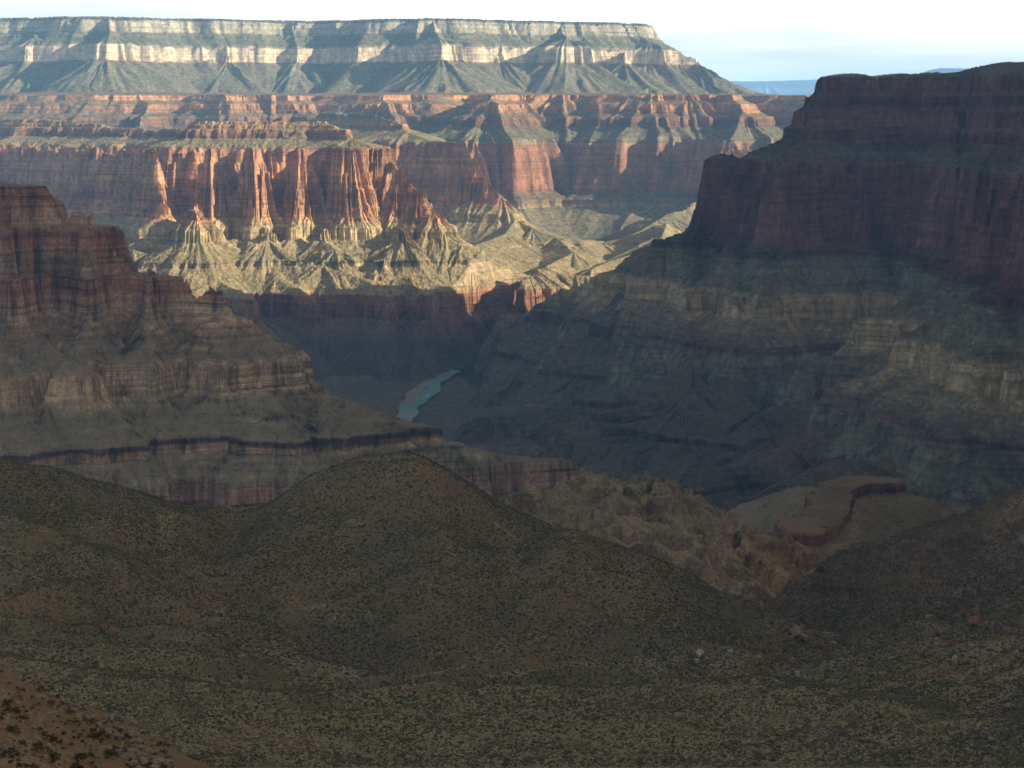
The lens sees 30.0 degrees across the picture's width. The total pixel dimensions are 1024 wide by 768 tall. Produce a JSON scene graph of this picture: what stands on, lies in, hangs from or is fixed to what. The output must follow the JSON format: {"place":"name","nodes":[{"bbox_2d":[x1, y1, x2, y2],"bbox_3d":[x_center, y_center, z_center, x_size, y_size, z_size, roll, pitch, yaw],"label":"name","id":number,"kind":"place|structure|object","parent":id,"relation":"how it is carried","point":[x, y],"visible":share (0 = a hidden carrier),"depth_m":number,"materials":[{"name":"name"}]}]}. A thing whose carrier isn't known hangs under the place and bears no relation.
{"place":"outdoors","nodes":[
{"label":"outdoors","id":0,"kind":"place"},
{"bbox_2d":[0,668,210,767],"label":"slope","id":1,"kind":"structure","parent":0,"point":[47,714],"depth_m":212.53,"materials":[{"name":"red soil"}]},
{"bbox_2d":[0,699,13,705],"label":"desert shrub","id":2,"kind":"object","parent":1,"relation":"on","point":[6,702],"visible":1,"depth_m":216.38,"materials":[{"name":"green plant"}]},
{"bbox_2d":[0,746,21,756],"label":"desert shrub","id":3,"kind":"object","parent":1,"relation":"on","point":[4,751],"visible":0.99,"depth_m":188.45,"materials":[{"name":"green plant"}]},
{"bbox_2d":[5,724,19,733],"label":"desert shrub","id":4,"kind":"object","parent":1,"relation":"on","point":[12,728],"visible":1,"depth_m":203.75,"materials":[{"name":"green plant"}]},
{"bbox_2d":[15,762,28,766],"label":"desert shrub","id":5,"kind":"object","parent":1,"relation":"on","point":[20,764],"visible":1,"depth_m":181.55,"materials":[{"name":"green plant"}]},
{"bbox_2d":[32,744,43,749],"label":"desert shrub","id":6,"kind":"object","parent":1,"relation":"on","point":[39,746],"visible":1,"depth_m":195.65,"materials":[{"name":"green plant"}]},
{"bbox_2d":[38,731,47,735],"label":"desert shrub","id":7,"kind":"object","parent":1,"relation":"on","point":[44,733],"visible":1,"depth_m":204.80,"materials":[{"name":"green plant"}]},
{"bbox_2d":[37,748,58,759],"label":"desert shrub","id":8,"kind":"object","parent":1,"relation":"on","point":[52,754],"visible":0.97,"depth_m":190.85,"materials":[{"name":"green plant"}]},
{"bbox_2d":[47,700,55,705],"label":"desert shrub","id":9,"kind":"object","parent":1,"relation":"on","point":[50,702],"visible":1,"depth_m":222.34,"materials":[{"name":"green plant"}]},
{"bbox_2d":[72,753,85,760],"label":"desert shrub","id":10,"kind":"object","parent":1,"relation":"on","point":[78,757],"visible":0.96,"depth_m":193.39,"materials":[{"name":"green plant"}]},
{"bbox_2d":[86,751,94,756],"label":"desert shrub","id":11,"kind":"object","parent":1,"relation":"on","point":[90,754],"visible":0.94,"depth_m":198.55,"materials":[{"name":"green plant"}]},
{"bbox_2d":[86,719,95,723],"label":"desert shrub","id":12,"kind":"object","parent":1,"relation":"on","point":[91,721],"visible":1,"depth_m":219.48,"materials":[{"name":"green plant"}]},
{"bbox_2d":[86,727,105,737],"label":"desert shrub","id":13,"kind":"object","parent":1,"relation":"on","point":[100,733],"visible":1,"depth_m":214.23,"materials":[{"name":"green plant"}]},
{"bbox_2d":[105,729,111,735],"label":"boulder","id":14,"kind":"object","parent":1,"relation":"on","point":[108,732],"visible":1,"depth_m":216.76,"materials":[{"name":"grey stone"}]},
{"bbox_2d":[102,749,117,758],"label":"desert shrub","id":15,"kind":"object","parent":1,"relation":"on","point":[108,754],"visible":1,"depth_m":202.27,"materials":[{"name":"green plant"}]},
{"bbox_2d":[109,713,116,721],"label":"boulder","id":16,"kind":"object","parent":1,"relation":"on","point":[113,715],"visible":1,"depth_m":225.44,"materials":[{"name":"grey stone"}]},
{"bbox_2d":[113,733,121,740],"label":"boulder","id":17,"kind":"object","parent":1,"relation":"on","point":[117,736],"visible":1,"depth_m":215.74,"materials":[{"name":"grey stone"}]},
{"bbox_2d":[115,749,123,754],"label":"boulder","id":18,"kind":"object","parent":1,"relation":"on","point":[120,751],"visible":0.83,"depth_m":205.45,"materials":[{"name":"grey stone"}]},
{"bbox_2d":[120,755,126,760],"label":"boulder","id":19,"kind":"object","parent":1,"relation":"on","point":[123,757],"visible":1,"depth_m":202.30,"materials":[{"name":"grey stone"}]},
{"bbox_2d":[128,730,135,736],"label":"boulder","id":20,"kind":"object","parent":1,"relation":"on","point":[131,733],"visible":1,"depth_m":220.18,"materials":[{"name":"grey stone"}]},
{"bbox_2d":[128,759,137,766],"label":"boulder","id":21,"kind":"object","parent":1,"relation":"on","point":[134,762],"visible":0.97,"depth_m":199.93,"materials":[{"name":"grey stone"}]},
{"bbox_2d":[132,738,141,744],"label":"boulder","id":22,"kind":"object","parent":1,"relation":"on","point":[137,741],"visible":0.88,"depth_m":216.66,"materials":[{"name":"grey stone"}]},
{"bbox_2d":[136,744,143,749],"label":"boulder","id":23,"kind":"object","parent":1,"relation":"on","point":[140,747],"visible":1,"depth_m":212.72,"materials":[{"name":"grey stone"}]},
{"bbox_2d":[137,752,146,759],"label":"boulder","id":24,"kind":"object","parent":1,"relation":"on","point":[141,755],"visible":0.76,"depth_m":206.25,"materials":[{"name":"grey stone"}]},
{"bbox_2d":[139,757,147,765],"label":"boulder","id":25,"kind":"object","parent":1,"relation":"on","point":[143,761],"visible":1,"depth_m":202.80,"materials":[{"name":"grey stone"}]},
{"bbox_2d":[151,758,160,763],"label":"boulder","id":26,"kind":"object","parent":1,"relation":"on","point":[155,761],"visible":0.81,"depth_m":204.61,"materials":[{"name":"grey stone"}]},
{"bbox_2d":[163,759,173,767],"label":"boulder","id":27,"kind":"object","parent":1,"relation":"on","point":[166,763],"visible":1,"depth_m":206.37,"materials":[{"name":"grey stone"}]},
{"bbox_2d":[0,117,590,383],"bbox_3d":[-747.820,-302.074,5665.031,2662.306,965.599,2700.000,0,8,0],"label":"sunlit butte","id":28,"kind":"object","parent":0,"point":[331,250],"visible":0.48,"depth_m":5522.98,"materials":[{"name":"brown stone"}]},
{"bbox_2d":[0,183,592,507],"bbox_3d":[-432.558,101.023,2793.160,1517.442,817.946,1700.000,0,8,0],"label":"brown butte","id":29,"kind":"object","parent":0,"point":[116,366],"visible":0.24,"depth_m":2794.27,"materials":[{"name":"brown stone"}]},
{"bbox_2d":[0,16,810,243],"bbox_3d":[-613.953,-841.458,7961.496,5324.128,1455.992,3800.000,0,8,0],"label":"plateau wall","id":30,"kind":"structure","parent":0,"point":[608,132],"depth_m":8221.77,"materials":[{"name":"brown stone"}]},
{"bbox_2d":[400,378,432,405],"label":"beach","id":31,"kind":"structure","parent":0,"point":[412,394],"depth_m":4666.49,"materials":[{"name":"beige sand"}]},
{"bbox_2d":[396,370,461,421],"bbox_3d":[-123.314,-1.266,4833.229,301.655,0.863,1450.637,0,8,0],"label":"river","id":32,"kind":"structure","parent":0,"point":[409,412],"depth_m":4600.08,"materials":[{"name":"liquid"}]},
{"bbox_2d":[310,111,681,276],"bbox_3d":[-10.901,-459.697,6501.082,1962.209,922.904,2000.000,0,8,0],"label":"hazy spur","id":33,"kind":"structure","parent":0,"point":[471,203],"depth_m":6442.78,"materials":[{"name":"brown stone"}]},
{"bbox_2d":[315,374,681,482],"bbox_3d":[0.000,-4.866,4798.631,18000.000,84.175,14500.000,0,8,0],"label":"canyon floor","id":34,"kind":"structure","parent":0,"point":[448,409],"depth_m":4440.19,"materials":[{"name":"grey stone"}]},
{"bbox_2d":[0,452,1023,767],"bbox_3d":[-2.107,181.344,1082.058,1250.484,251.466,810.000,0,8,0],"label":"hills","id":35,"kind":"structure","parent":0,"point":[210,640],"depth_m":1034.11,"materials":[{"name":"green plant"}]},
{"bbox_2d":[99,624,106,629],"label":"boulder","id":36,"kind":"object","parent":35,"relation":"on","point":[102,626],"visible":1,"depth_m":998.07,"materials":[{"name":"red stone"}]},
{"bbox_2d":[108,626,114,632],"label":"boulder","id":37,"kind":"object","parent":35,"relation":"on","point":[112,629],"visible":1,"depth_m":994.32,"materials":[{"name":"red stone"}]},
{"bbox_2d":[0,450,1023,767],"bbox_3d":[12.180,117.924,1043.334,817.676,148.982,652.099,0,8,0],"label":"desert scrub","id":38,"kind":"object","parent":35,"relation":"on","point":[638,700],"visible":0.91,"depth_m":1043.62,"materials":[{"name":"green plant"}]},
{"bbox_2d":[695,648,703,656],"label":"boulder","id":39,"kind":"object","parent":35,"relation":"on","point":[699,652],"visible":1,"depth_m":1026.82,"materials":[{"name":"stone"}]},
{"bbox_2d":[704,657,710,662],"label":"boulder","id":40,"kind":"object","parent":35,"relation":"on","point":[707,659],"visible":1,"depth_m":1016.55,"materials":[{"name":"stone"}]},
{"bbox_2d":[774,652,781,658],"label":"boulder","id":41,"kind":"object","parent":35,"relation":"on","point":[777,655],"visible":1,"depth_m":1048.70,"materials":[{"name":"red stone"}]},
{"bbox_2d":[788,635,794,641],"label":"boulder","id":42,"kind":"object","parent":35,"relation":"on","point":[790,637],"visible":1,"depth_m":1104.42,"materials":[{"name":"red stone"}]},
{"bbox_2d":[790,625,801,635],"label":"boulder","id":43,"kind":"object","parent":35,"relation":"on","point":[796,630],"visible":1,"depth_m":1114.50,"materials":[{"name":"stone"}]},
{"bbox_2d":[799,633,808,640],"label":"boulder","id":44,"kind":"object","parent":35,"relation":"on","point":[804,636],"visible":1,"depth_m":1114.38,"materials":[{"name":"stone"}]},
{"bbox_2d":[940,673,947,678],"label":"boulder","id":45,"kind":"object","parent":35,"relation":"on","point":[943,675],"visible":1,"depth_m":967.14,"materials":[{"name":"red stone"}]},
{"bbox_2d":[946,640,955,643],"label":"boulder","id":46,"kind":"object","parent":35,"relation":"on","point":[950,642],"visible":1,"depth_m":1038.23,"materials":[{"name":"red stone"}]},
{"bbox_2d":[987,681,996,686],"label":"boulder","id":47,"kind":"object","parent":35,"relation":"on","point":[993,683],"visible":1,"depth_m":942.06,"materials":[{"name":"red stone"}]},
{"bbox_2d":[1004,703,1011,708],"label":"boulder","id":48,"kind":"object","parent":35,"relation":"on","point":[1007,705],"visible":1,"depth_m":892.60,"materials":[{"name":"stone"}]},
{"bbox_2d":[0,0,1023,80],"label":"sky","id":49,"kind":"structure","parent":0,"point":[737,40],"materials":[{"name":"white"}]},
{"bbox_2d":[499,468,821,612],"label":"rocky ridge","id":50,"kind":"structure","parent":0,"point":[674,522],"depth_m":1437.99,"materials":[{"name":"brown stone"}]},
{"bbox_2d":[450,293,884,511],"bbox_3d":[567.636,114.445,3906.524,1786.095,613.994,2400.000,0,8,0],"label":"gorge ridges","id":51,"kind":"object","parent":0,"point":[723,445],"visible":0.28,"depth_m":3797.56,"materials":[{"name":"grey stone"}]},
{"bbox_2d":[519,61,1023,508],"bbox_3d":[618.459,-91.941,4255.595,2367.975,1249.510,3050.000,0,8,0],"label":"shaded mesa","id":52,"kind":"structure","parent":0,"point":[858,238],"depth_m":4163.23,"materials":[{"name":"brown stone"}]},
{"bbox_2d":[730,79,817,94],"bbox_3d":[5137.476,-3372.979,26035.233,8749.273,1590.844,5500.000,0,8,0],"label":"distant plateau","id":53,"kind":"structure","parent":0,"point":[797,87],"depth_m":26996.54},
{"bbox_2d":[734,475,968,561],"bbox_3d":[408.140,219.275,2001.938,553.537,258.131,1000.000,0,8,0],"label":"orange mesa","id":54,"kind":"structure","parent":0,"point":[824,520],"depth_m":1893.92,"materials":[{"name":"brown stone"}]},
{"bbox_2d":[773,489,1023,654],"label":"brown hillside","id":55,"kind":"structure","parent":0,"point":[948,574],"depth_m":1229.10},
{"bbox_2d":[967,616,981,623],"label":"boulder","id":56,"kind":"object","parent":55,"relation":"on","point":[974,619],"visible":1,"depth_m":1073.50,"materials":[{"name":"red stone"}]},
{"bbox_2d":[927,68,969,72],"bbox_3d":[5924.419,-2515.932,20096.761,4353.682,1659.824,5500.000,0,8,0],"label":"distant mesa","id":57,"kind":"structure","parent":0,"point":[945,70],"depth_m":21201.37,"materials":[{"name":"blue stone"}]}
]}

